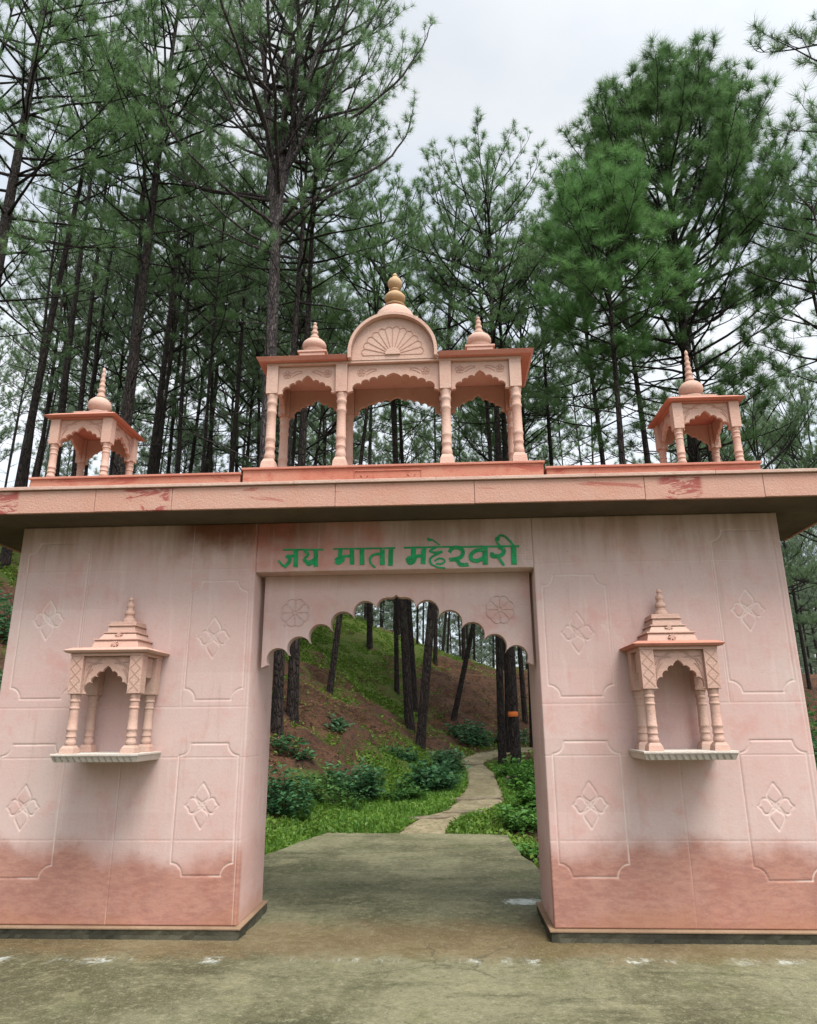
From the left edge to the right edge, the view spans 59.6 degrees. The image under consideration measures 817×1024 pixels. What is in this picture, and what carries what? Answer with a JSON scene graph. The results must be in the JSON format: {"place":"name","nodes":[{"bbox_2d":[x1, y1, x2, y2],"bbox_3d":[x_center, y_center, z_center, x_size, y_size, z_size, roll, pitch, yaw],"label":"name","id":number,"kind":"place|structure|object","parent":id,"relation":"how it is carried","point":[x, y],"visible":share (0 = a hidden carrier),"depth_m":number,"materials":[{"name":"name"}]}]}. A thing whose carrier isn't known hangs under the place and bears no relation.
{"place":"outdoors","nodes":[
{"label":"outdoors","id":0,"kind":"place"},
{"bbox_2d":[256,273,533,466],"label":"rooftop pavilion","id":1,"kind":"structure","parent":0,"point":[390,355],"depth_m":7.01,"materials":[{"name":"pink stone"}]},
{"bbox_2d":[0,833,816,1023],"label":"pavement","id":2,"kind":"structure","parent":0,"point":[387,928],"depth_m":4.91,"materials":[{"name":"concrete"}]},
{"bbox_2d":[0,460,816,944],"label":"stone gateway","id":3,"kind":"object","parent":2,"relation":"on","point":[230,582],"visible":0.91,"depth_m":6.02,"materials":[{"name":"pink stone"}]},
{"bbox_2d":[44,368,145,476],"bbox_3d":[-3.238,-0.875,7.412,0.737,1.385,0.737,-1,-16,3],"label":"domed kiosk","id":4,"kind":"object","parent":3,"relation":"on","point":[98,427],"visible":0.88,"depth_m":7.21,"materials":[{"name":"pink stone"}]},
{"bbox_2d":[50,597,169,762],"bbox_3d":[-2.437,1.356,5.938,0.707,1.356,0.474,-1,-16,3],"label":"wall niche","id":5,"kind":"object","parent":3,"relation":"attached to","point":[128,654],"depth_m":5.80,"materials":[{"name":"pink stone"}]},
{"bbox_2d":[619,589,738,759],"bbox_3d":[2.116,1.260,5.713,0.707,1.356,0.474,-1,-16,3],"label":"wall niche","id":6,"kind":"object","parent":3,"relation":"attached to","point":[660,646],"depth_m":5.57,"materials":[{"name":"pink stone"}]},
{"bbox_2d":[647,350,745,462],"bbox_3d":[2.844,-0.993,7.109,0.737,1.385,0.737,-1,-16,3],"label":"domed kiosk","id":7,"kind":"object","parent":3,"relation":"on","point":[691,410],"visible":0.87,"depth_m":6.84,"materials":[{"name":"pink stone"}]},
{"bbox_2d":[0,546,816,869],"bbox_3d":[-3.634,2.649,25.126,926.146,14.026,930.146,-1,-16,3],"label":"ground","id":8,"kind":"structure","parent":0,"point":[344,746],"depth_m":20.43,"materials":[{"name":"soil"}]},
{"bbox_2d":[0,329,34,440],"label":"pine tree","id":9,"kind":"object","parent":8,"relation":"on","point":[15,395],"visible":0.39,"depth_m":62.12,"materials":[{"name":"green plant"}]},
{"bbox_2d":[0,353,51,483],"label":"pine tree","id":10,"kind":"object","parent":8,"relation":"on","point":[10,393],"visible":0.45,"depth_m":50.36,"materials":[{"name":"green plant"}]},
{"bbox_2d":[0,331,53,486],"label":"pine tree","id":11,"kind":"object","parent":8,"relation":"on","point":[15,429],"visible":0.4,"depth_m":47.01,"materials":[{"name":"green plant"}]},
{"bbox_2d":[0,0,90,130],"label":"pine tree","id":12,"kind":"object","parent":8,"relation":"on","point":[49,67],"visible":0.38,"depth_m":19.53,"materials":[{"name":"green plant"}]},
{"bbox_2d":[29,388,92,476],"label":"young pine","id":13,"kind":"object","parent":8,"relation":"on","point":[70,409],"visible":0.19,"depth_m":43.44,"materials":[{"name":"green plant"}]},
{"bbox_2d":[0,101,130,486],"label":"pine tree","id":14,"kind":"object","parent":8,"relation":"on","point":[60,130],"visible":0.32,"depth_m":27.23,"materials":[{"name":"green plant"}]},
{"bbox_2d":[0,178,144,476],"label":"pine tree","id":15,"kind":"object","parent":8,"relation":"on","point":[70,262],"visible":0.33,"depth_m":31.17,"materials":[{"name":"green plant"}]},
{"bbox_2d":[0,206,147,407],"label":"pine tree","id":16,"kind":"object","parent":8,"relation":"on","point":[34,343],"visible":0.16,"depth_m":36.10,"materials":[{"name":"green plant"}]},
{"bbox_2d":[9,15,159,476],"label":"pine tree","id":17,"kind":"object","parent":8,"relation":"on","point":[66,370],"visible":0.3,"depth_m":23.20,"materials":[{"name":"green plant"}]},
{"bbox_2d":[0,0,169,451],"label":"pine tree","id":18,"kind":"object","parent":8,"relation":"on","point":[9,203],"visible":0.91,"depth_m":16.52,"materials":[{"name":"green plant"}]},
{"bbox_2d":[0,0,181,568],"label":"pine tree","id":19,"kind":"object","parent":8,"relation":"on","point":[5,556],"visible":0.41,"depth_m":19.52,"materials":[{"name":"green plant"}]},
{"bbox_2d":[20,243,162,475],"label":"pine tree","id":20,"kind":"object","parent":8,"relation":"on","point":[108,380],"visible":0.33,"depth_m":30.39,"materials":[{"name":"green plant"}]},
{"bbox_2d":[35,49,159,475],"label":"pine tree","id":21,"kind":"object","parent":8,"relation":"on","point":[81,392],"visible":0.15,"depth_m":25.56,"materials":[{"name":"green plant"}]},
{"bbox_2d":[41,192,200,474],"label":"pine tree","id":22,"kind":"object","parent":8,"relation":"on","point":[79,363],"visible":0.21,"depth_m":32.89,"materials":[{"name":"green plant"}]},
{"bbox_2d":[66,87,188,410],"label":"pine tree","id":23,"kind":"object","parent":8,"relation":"on","point":[93,376],"visible":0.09,"depth_m":27.42,"materials":[{"name":"green plant"}]},
{"bbox_2d":[43,196,221,446],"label":"pine tree","id":24,"kind":"object","parent":8,"relation":"on","point":[109,341],"visible":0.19,"depth_m":29.42,"materials":[{"name":"green plant"}]},
{"bbox_2d":[110,390,163,474],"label":"young pine","id":25,"kind":"object","parent":8,"relation":"on","point":[144,432],"visible":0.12,"depth_m":45.48,"materials":[{"name":"green plant"}]},
{"bbox_2d":[46,0,234,422],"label":"pine tree","id":26,"kind":"object","parent":8,"relation":"on","point":[143,191],"visible":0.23,"depth_m":21.34,"materials":[{"name":"green plant"}]},
{"bbox_2d":[50,0,267,474],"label":"pine tree","id":27,"kind":"object","parent":8,"relation":"on","point":[128,399],"visible":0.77,"depth_m":18.03,"materials":[{"name":"green plant"}]},
{"bbox_2d":[101,238,244,457],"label":"pine tree","id":28,"kind":"object","parent":8,"relation":"on","point":[142,454],"visible":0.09,"depth_m":37.78,"materials":[{"name":"green plant"}]},
{"bbox_2d":[92,43,264,473],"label":"pine tree","id":29,"kind":"object","parent":8,"relation":"on","point":[155,435],"visible":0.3,"depth_m":24.57,"materials":[{"name":"green plant"}]},
{"bbox_2d":[92,185,266,473],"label":"pine tree","id":30,"kind":"object","parent":8,"relation":"on","point":[122,335],"visible":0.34,"depth_m":27.05,"materials":[{"name":"green plant"}]},
{"bbox_2d":[149,167,234,473],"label":"pine tree","id":31,"kind":"object","parent":8,"relation":"on","point":[168,463],"visible":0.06,"depth_m":30.77,"materials":[{"name":"green plant"}]},
{"bbox_2d":[129,116,256,473],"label":"pine tree","id":32,"kind":"object","parent":8,"relation":"on","point":[171,357],"visible":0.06,"depth_m":25.80,"materials":[{"name":"green plant"}]},
{"bbox_2d":[121,90,266,473],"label":"pine tree","id":33,"kind":"object","parent":8,"relation":"on","point":[181,404],"visible":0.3,"depth_m":22.69,"materials":[{"name":"green plant"}]},
{"bbox_2d":[151,182,268,472],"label":"pine tree","id":34,"kind":"object","parent":8,"relation":"on","point":[210,448],"visible":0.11,"depth_m":28.03,"materials":[{"name":"green plant"}]},
{"bbox_2d":[125,202,295,472],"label":"pine tree","id":35,"kind":"object","parent":8,"relation":"on","point":[193,452],"visible":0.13,"depth_m":32.54,"materials":[{"name":"green plant"}]},
{"bbox_2d":[149,155,296,472],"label":"pine tree","id":36,"kind":"object","parent":8,"relation":"on","point":[195,263],"visible":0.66,"depth_m":21.88,"materials":[{"name":"green plant"}]},
{"bbox_2d":[183,168,264,472],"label":"pine tree","id":37,"kind":"object","parent":8,"relation":"on","point":[207,451],"visible":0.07,"depth_m":30.20,"materials":[{"name":"green plant"}]},
{"bbox_2d":[163,280,293,467],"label":"pine tree","id":38,"kind":"object","parent":8,"relation":"on","point":[232,398],"visible":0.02,"depth_m":39.94,"materials":[{"name":"green plant"}]},
{"bbox_2d":[179,142,298,471],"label":"pine tree","id":39,"kind":"object","parent":8,"relation":"on","point":[235,425],"visible":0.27,"depth_m":26.16,"materials":[{"name":"green plant"}]},
{"bbox_2d":[157,251,323,471],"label":"pine tree","id":40,"kind":"object","parent":8,"relation":"on","point":[159,360],"visible":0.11,"depth_m":32.57,"materials":[{"name":"green plant"}]},
{"bbox_2d":[171,248,326,472],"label":"pine tree","id":41,"kind":"object","parent":8,"relation":"on","point":[250,413],"visible":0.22,"depth_m":29.04,"materials":[{"name":"green plant"}]},
{"bbox_2d":[191,179,307,466],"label":"pine tree","id":42,"kind":"object","parent":8,"relation":"on","point":[258,411],"visible":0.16,"depth_m":27.52,"materials":[{"name":"green plant"}]},
{"bbox_2d":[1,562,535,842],"bbox_3d":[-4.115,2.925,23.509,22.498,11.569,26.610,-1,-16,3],"label":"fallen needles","id":43,"kind":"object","parent":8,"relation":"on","point":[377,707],"visible":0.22,"depth_m":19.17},
{"bbox_2d":[0,553,538,866],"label":"ground cover","id":44,"kind":"object","parent":8,"relation":"on","point":[380,698],"visible":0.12,"depth_m":15.81,"materials":[{"name":"plant"}]},
{"bbox_2d":[123,0,439,466],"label":"pine tree","id":45,"kind":"object","parent":8,"relation":"on","point":[283,158],"visible":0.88,"depth_m":17.43,"materials":[{"name":"green plant"}]},
{"bbox_2d":[266,764,318,818],"bbox_3d":[-2.029,4.617,11.780,1.252,0.840,1.272,-1,-16,3],"label":"leafy shrub","id":46,"kind":"object","parent":8,"relation":"on","point":[283,795],"visible":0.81,"depth_m":11.62,"materials":[{"name":"green plant"}]},
{"bbox_2d":[224,272,362,471],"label":"pine tree","id":47,"kind":"object","parent":8,"relation":"on","point":[309,461],"visible":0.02,"depth_m":37.91,"materials":[{"name":"green plant"}]},
{"bbox_2d":[270,732,317,759],"bbox_3d":[-2.235,4.489,13.563,1.036,0.596,0.752,-1,-16,3],"label":"leafy shrub","id":48,"kind":"object","parent":8,"relation":"on","point":[288,741],"visible":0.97,"depth_m":13.55,"materials":[{"name":"green plant"}]},
{"bbox_2d":[207,264,381,640],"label":"pine tree","id":49,"kind":"object","parent":8,"relation":"on","point":[254,371],"visible":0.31,"depth_m":26.83,"materials":[{"name":"green plant"}]},
{"bbox_2d":[238,193,361,466],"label":"pine tree","id":50,"kind":"object","parent":8,"relation":"on","point":[296,413],"visible":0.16,"depth_m":26.46,"materials":[{"name":"green plant"}]},
{"bbox_2d":[209,102,392,467],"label":"pine tree","id":51,"kind":"object","parent":8,"relation":"on","point":[323,290],"visible":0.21,"depth_m":24.18,"materials":[{"name":"green plant"}]},
{"bbox_2d":[194,40,418,738],"bbox_3d":[-2.799,-3.788,17.220,5.447,18.190,5.464,-12,-20,34],"label":"pine tree","id":52,"kind":"object","parent":8,"relation":"on","point":[276,725],"visible":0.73,"depth_m":17.77,"materials":[{"name":"green plant"}]},
{"bbox_2d":[197,20,426,726],"bbox_3d":[-2.908,-4.437,18.801,5.992,20.008,6.011,10,-19,-32],"label":"pine tree","id":53,"kind":"object","parent":8,"relation":"on","point":[292,707],"visible":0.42,"depth_m":19.28,"materials":[{"name":"green plant"}]},
{"bbox_2d":[243,255,387,465],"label":"pine tree","id":54,"kind":"object","parent":8,"relation":"on","point":[357,453],"visible":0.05,"depth_m":32.89,"materials":[{"name":"green plant"}]},
{"bbox_2d":[262,290,390,465],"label":"pine tree","id":55,"kind":"object","parent":8,"relation":"on","point":[329,428],"visible":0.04,"depth_m":36.37,"materials":[{"name":"green plant"}]},
{"bbox_2d":[297,765,367,809],"bbox_3d":[-1.437,4.897,12.646,1.272,0.769,1.208,6,-18,-20],"label":"leafy shrub","id":56,"kind":"object","parent":8,"relation":"on","point":[330,790],"visible":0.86,"depth_m":12.43,"materials":[{"name":"green plant"}]},
{"bbox_2d":[324,757,388,801],"bbox_3d":[-0.994,4.999,13.260,1.254,0.789,1.190,5,-17,-17],"label":"leafy shrub","id":57,"kind":"object","parent":8,"relation":"on","point":[367,774],"visible":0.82,"depth_m":13.11,"materials":[{"name":"green plant"}]},
{"bbox_2d":[327,245,420,649],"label":"pine tree","id":58,"kind":"object","parent":8,"relation":"on","point":[369,646],"visible":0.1,"depth_m":30.36,"materials":[{"name":"green plant"}]},
{"bbox_2d":[301,178,457,694],"bbox_3d":[-1.263,-2.630,22.085,4.907,17.181,5.696,9,-17,-12],"label":"pine tree","id":59,"kind":"object","parent":8,"relation":"on","point":[331,676],"visible":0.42,"depth_m":22.24,"materials":[{"name":"green plant"}]},
{"bbox_2d":[324,238,460,715],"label":"pine tree","id":60,"kind":"object","parent":8,"relation":"on","point":[411,646],"visible":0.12,"depth_m":25.69,"materials":[{"name":"green plant"}]},
{"bbox_2d":[304,157,482,734],"bbox_3d":[-0.461,-2.783,23.094,6.375,19.880,6.536,0,-16,-2],"label":"pine tree","id":61,"kind":"object","parent":8,"relation":"on","point":[407,693],"visible":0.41,"depth_m":23.18,"materials":[{"name":"green plant"}]},
{"bbox_2d":[338,272,451,694],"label":"pine tree","id":62,"kind":"object","parent":8,"relation":"on","point":[396,664],"visible":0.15,"depth_m":24.75,"materials":[{"name":"green plant"}]},
{"bbox_2d":[264,724,536,854],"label":"grass","id":63,"kind":"structure","parent":8,"relation":"on","point":[385,815],"depth_m":11.95,"materials":[{"name":"plant"}]},
{"bbox_2d":[378,776,431,801],"bbox_3d":[-0.131,5.237,13.447,0.963,0.492,0.983,6,-18,-21],"label":"leafy shrub","id":64,"kind":"object","parent":8,"relation":"on","point":[411,791],"visible":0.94,"depth_m":13.29,"materials":[{"name":"green plant"}]},
{"bbox_2d":[355,401,456,636],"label":"pine tree","id":65,"kind":"object","parent":8,"relation":"on","point":[412,444],"visible":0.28,"depth_m":39.68,"materials":[{"name":"green plant"}]},
{"bbox_2d":[402,759,464,792],"bbox_3d":[0.491,5.345,14.424,1.295,0.675,1.447,-1,-16,3],"label":"leafy shrub","id":66,"kind":"object","parent":8,"relation":"on","point":[444,780],"visible":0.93,"depth_m":14.33,"materials":[{"name":"green plant"}]},
{"bbox_2d":[389,304,484,665],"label":"pine tree","id":67,"kind":"object","parent":8,"relation":"on","point":[435,649],"visible":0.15,"depth_m":34.11,"materials":[{"name":"green plant"}]},
{"bbox_2d":[420,746,472,774],"bbox_3d":[0.820,5.791,16.506,1.020,0.687,1.218,-13,-21,37],"label":"leafy shrub","id":68,"kind":"object","parent":8,"relation":"on","point":[451,761],"visible":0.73,"depth_m":16.53,"materials":[{"name":"green plant"}]},
{"bbox_2d":[416,404,493,659],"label":"pine tree","id":69,"kind":"object","parent":8,"relation":"on","point":[463,642],"visible":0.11,"depth_m":38.77,"materials":[{"name":"green plant"}]},
{"bbox_2d":[367,145,549,750],"bbox_3d":[0.969,-2.615,20.851,5.737,19.099,5.719,10,-17,-15],"label":"pine tree","id":70,"kind":"object","parent":8,"relation":"on","point":[420,741],"visible":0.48,"depth_m":21.69,"materials":[{"name":"green plant"}]},
{"bbox_2d":[443,718,493,747],"bbox_3d":[1.840,6.857,22.080,1.611,0.928,1.719,-1,-16,3],"label":"leafy shrub","id":71,"kind":"object","parent":8,"relation":"on","point":[474,733],"visible":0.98,"depth_m":21.88,"materials":[{"name":"green plant"}]},
{"bbox_2d":[372,105,582,764],"bbox_3d":[2.204,-2.772,20.245,5.787,19.916,5.878,-7,-18,22],"label":"pine tree","id":72,"kind":"object","parent":8,"relation":"on","point":[515,743],"visible":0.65,"depth_m":20.86,"materials":[{"name":"green plant"}]},
{"bbox_2d":[411,211,566,765],"bbox_3d":[2.419,-1.083,20.321,4.886,16.604,5.163,-8,-18,23],"label":"pine tree","id":73,"kind":"object","parent":8,"relation":"on","point":[500,706],"visible":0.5,"depth_m":20.63,"materials":[{"name":"green plant"}]},
{"bbox_2d":[414,353,579,720],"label":"pine tree","id":74,"kind":"object","parent":8,"relation":"on","point":[556,429],"visible":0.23,"depth_m":25.13,"materials":[{"name":"green plant"}]},
{"bbox_2d":[415,173,587,752],"bbox_3d":[3.391,-2.173,22.398,5.693,19.497,5.763,-14,-21,38],"label":"pine tree","id":75,"kind":"object","parent":8,"relation":"on","point":[504,458],"visible":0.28,"depth_m":23.41,"materials":[{"name":"green plant"}]},
{"bbox_2d":[495,803,536,833],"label":"leafy shrub","id":76,"kind":"object","parent":8,"relation":"on","point":[523,817],"visible":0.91,"depth_m":11.09,"materials":[{"name":"green plant"}]},
{"bbox_2d":[458,285,576,723],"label":"pine tree","id":77,"kind":"object","parent":8,"relation":"on","point":[522,689],"visible":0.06,"depth_m":25.92,"materials":[{"name":"green plant"}]},
{"bbox_2d":[506,760,534,789],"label":"leafy shrub","id":78,"kind":"object","parent":8,"relation":"on","point":[524,778],"visible":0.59,"depth_m":14.47,"materials":[{"name":"green plant"}]},
{"bbox_2d":[505,781,535,813],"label":"leafy shrub","id":79,"kind":"object","parent":8,"relation":"on","point":[528,797],"visible":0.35,"depth_m":12.31,"materials":[{"name":"green plant"}]},
{"bbox_2d":[461,243,598,747],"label":"pine tree","id":80,"kind":"object","parent":8,"relation":"on","point":[536,458],"visible":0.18,"depth_m":24.63,"materials":[{"name":"green plant"}]},
{"bbox_2d":[484,210,611,465],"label":"pine tree","id":81,"kind":"object","parent":8,"relation":"on","point":[550,449],"visible":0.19,"depth_m":24.12,"materials":[{"name":"green plant"}]},
{"bbox_2d":[525,370,608,468],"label":"pine tree","id":82,"kind":"object","parent":8,"relation":"on","point":[586,449],"visible":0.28,"depth_m":32.65,"materials":[{"name":"green plant"}]},
{"bbox_2d":[546,340,624,464],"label":"pine tree","id":83,"kind":"object","parent":8,"relation":"on","point":[575,417],"visible":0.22,"depth_m":41.06,"materials":[{"name":"green plant"}]},
{"bbox_2d":[504,191,681,464],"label":"pine tree","id":84,"kind":"object","parent":8,"relation":"on","point":[551,388],"visible":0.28,"depth_m":21.65,"materials":[{"name":"green plant"}]},
{"bbox_2d":[552,348,641,464],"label":"pine tree","id":85,"kind":"object","parent":8,"relation":"on","point":[602,417],"visible":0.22,"depth_m":43.87,"materials":[{"name":"green plant"}]},
{"bbox_2d":[524,137,710,463],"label":"pine tree","id":86,"kind":"object","parent":8,"relation":"on","point":[585,195],"visible":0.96,"depth_m":13.98,"materials":[{"name":"green plant"}]},
{"bbox_2d":[531,140,734,463],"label":"pine tree","id":87,"kind":"object","parent":8,"relation":"on","point":[647,459],"visible":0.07,"depth_m":22.62,"materials":[{"name":"green plant"}]},
{"bbox_2d":[606,402,729,463],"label":"pine tree","id":88,"kind":"object","parent":8,"relation":"on","point":[670,447],"visible":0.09,"depth_m":27.86,"materials":[{"name":"green plant"}]},
{"bbox_2d":[529,25,816,468],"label":"pine tree","id":89,"kind":"object","parent":8,"relation":"on","point":[684,100],"visible":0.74,"depth_m":16.37,"materials":[{"name":"green plant"}]},
{"bbox_2d":[616,187,766,461],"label":"pine tree","id":90,"kind":"object","parent":8,"relation":"on","point":[727,354],"visible":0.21,"depth_m":21.08,"materials":[{"name":"green plant"}]},
{"bbox_2d":[641,374,816,610],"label":"pine tree","id":91,"kind":"object","parent":8,"relation":"on","point":[797,552],"visible":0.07,"depth_m":28.91,"materials":[{"name":"green plant"}]},
{"bbox_2d":[684,358,816,633],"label":"pine tree","id":92,"kind":"object","parent":8,"relation":"on","point":[802,409],"visible":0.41,"depth_m":24.32,"materials":[{"name":"green plant"}]},
{"bbox_2d":[696,116,816,387],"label":"pine tree","id":93,"kind":"object","parent":8,"relation":"on","point":[811,250],"visible":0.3,"depth_m":16.64,"materials":[{"name":"green plant"}]},
{"bbox_2d":[717,143,816,384],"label":"pine tree","id":94,"kind":"object","parent":8,"relation":"on","point":[767,334],"visible":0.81,"depth_m":14.50,"materials":[{"name":"green plant"}]},
{"bbox_2d":[725,415,816,689],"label":"pine tree","id":95,"kind":"object","parent":8,"relation":"on","point":[808,680],"visible":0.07,"depth_m":32.27,"materials":[{"name":"green plant"}]},
{"bbox_2d":[740,79,816,284],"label":"pine tree","id":96,"kind":"object","parent":8,"relation":"on","point":[790,216],"visible":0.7,"depth_m":15.39,"materials":[{"name":"green plant"}]},
{"bbox_2d":[743,9,816,253],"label":"pine tree","id":97,"kind":"object","parent":8,"relation":"on","point":[781,44],"visible":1,"depth_m":11.29,"materials":[{"name":"green plant"}]},
{"bbox_2d":[748,352,816,625],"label":"pine tree","id":98,"kind":"object","parent":8,"relation":"on","point":[780,444],"visible":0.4,"depth_m":26.14,"materials":[{"name":"green plant"}]},
{"bbox_2d":[750,363,816,621],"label":"pine tree","id":99,"kind":"object","parent":8,"relation":"on","point":[773,455],"visible":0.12,"depth_m":31.44,"materials":[{"name":"green plant"}]},
{"bbox_2d":[765,140,816,381],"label":"pine tree","id":100,"kind":"object","parent":8,"relation":"on","point":[807,333],"visible":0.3,"depth_m":21.02,"materials":[{"name":"green plant"}]},
{"bbox_2d":[781,533,816,673],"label":"young pine","id":101,"kind":"object","parent":8,"relation":"on","point":[806,644],"visible":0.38,"depth_m":39.00,"materials":[{"name":"green plant"}]},
{"bbox_2d":[782,525,816,661],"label":"young pine","id":102,"kind":"object","parent":8,"relation":"on","point":[808,610],"visible":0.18,"depth_m":43.16,"materials":[{"name":"green plant"}]},
{"bbox_2d":[0,0,816,668],"label":"sky","id":103,"kind":"structure","parent":0,"point":[532,62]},
{"bbox_2d":[400,746,532,833],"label":"path","id":104,"kind":"structure","parent":0,"point":[482,781],"depth_m":13.80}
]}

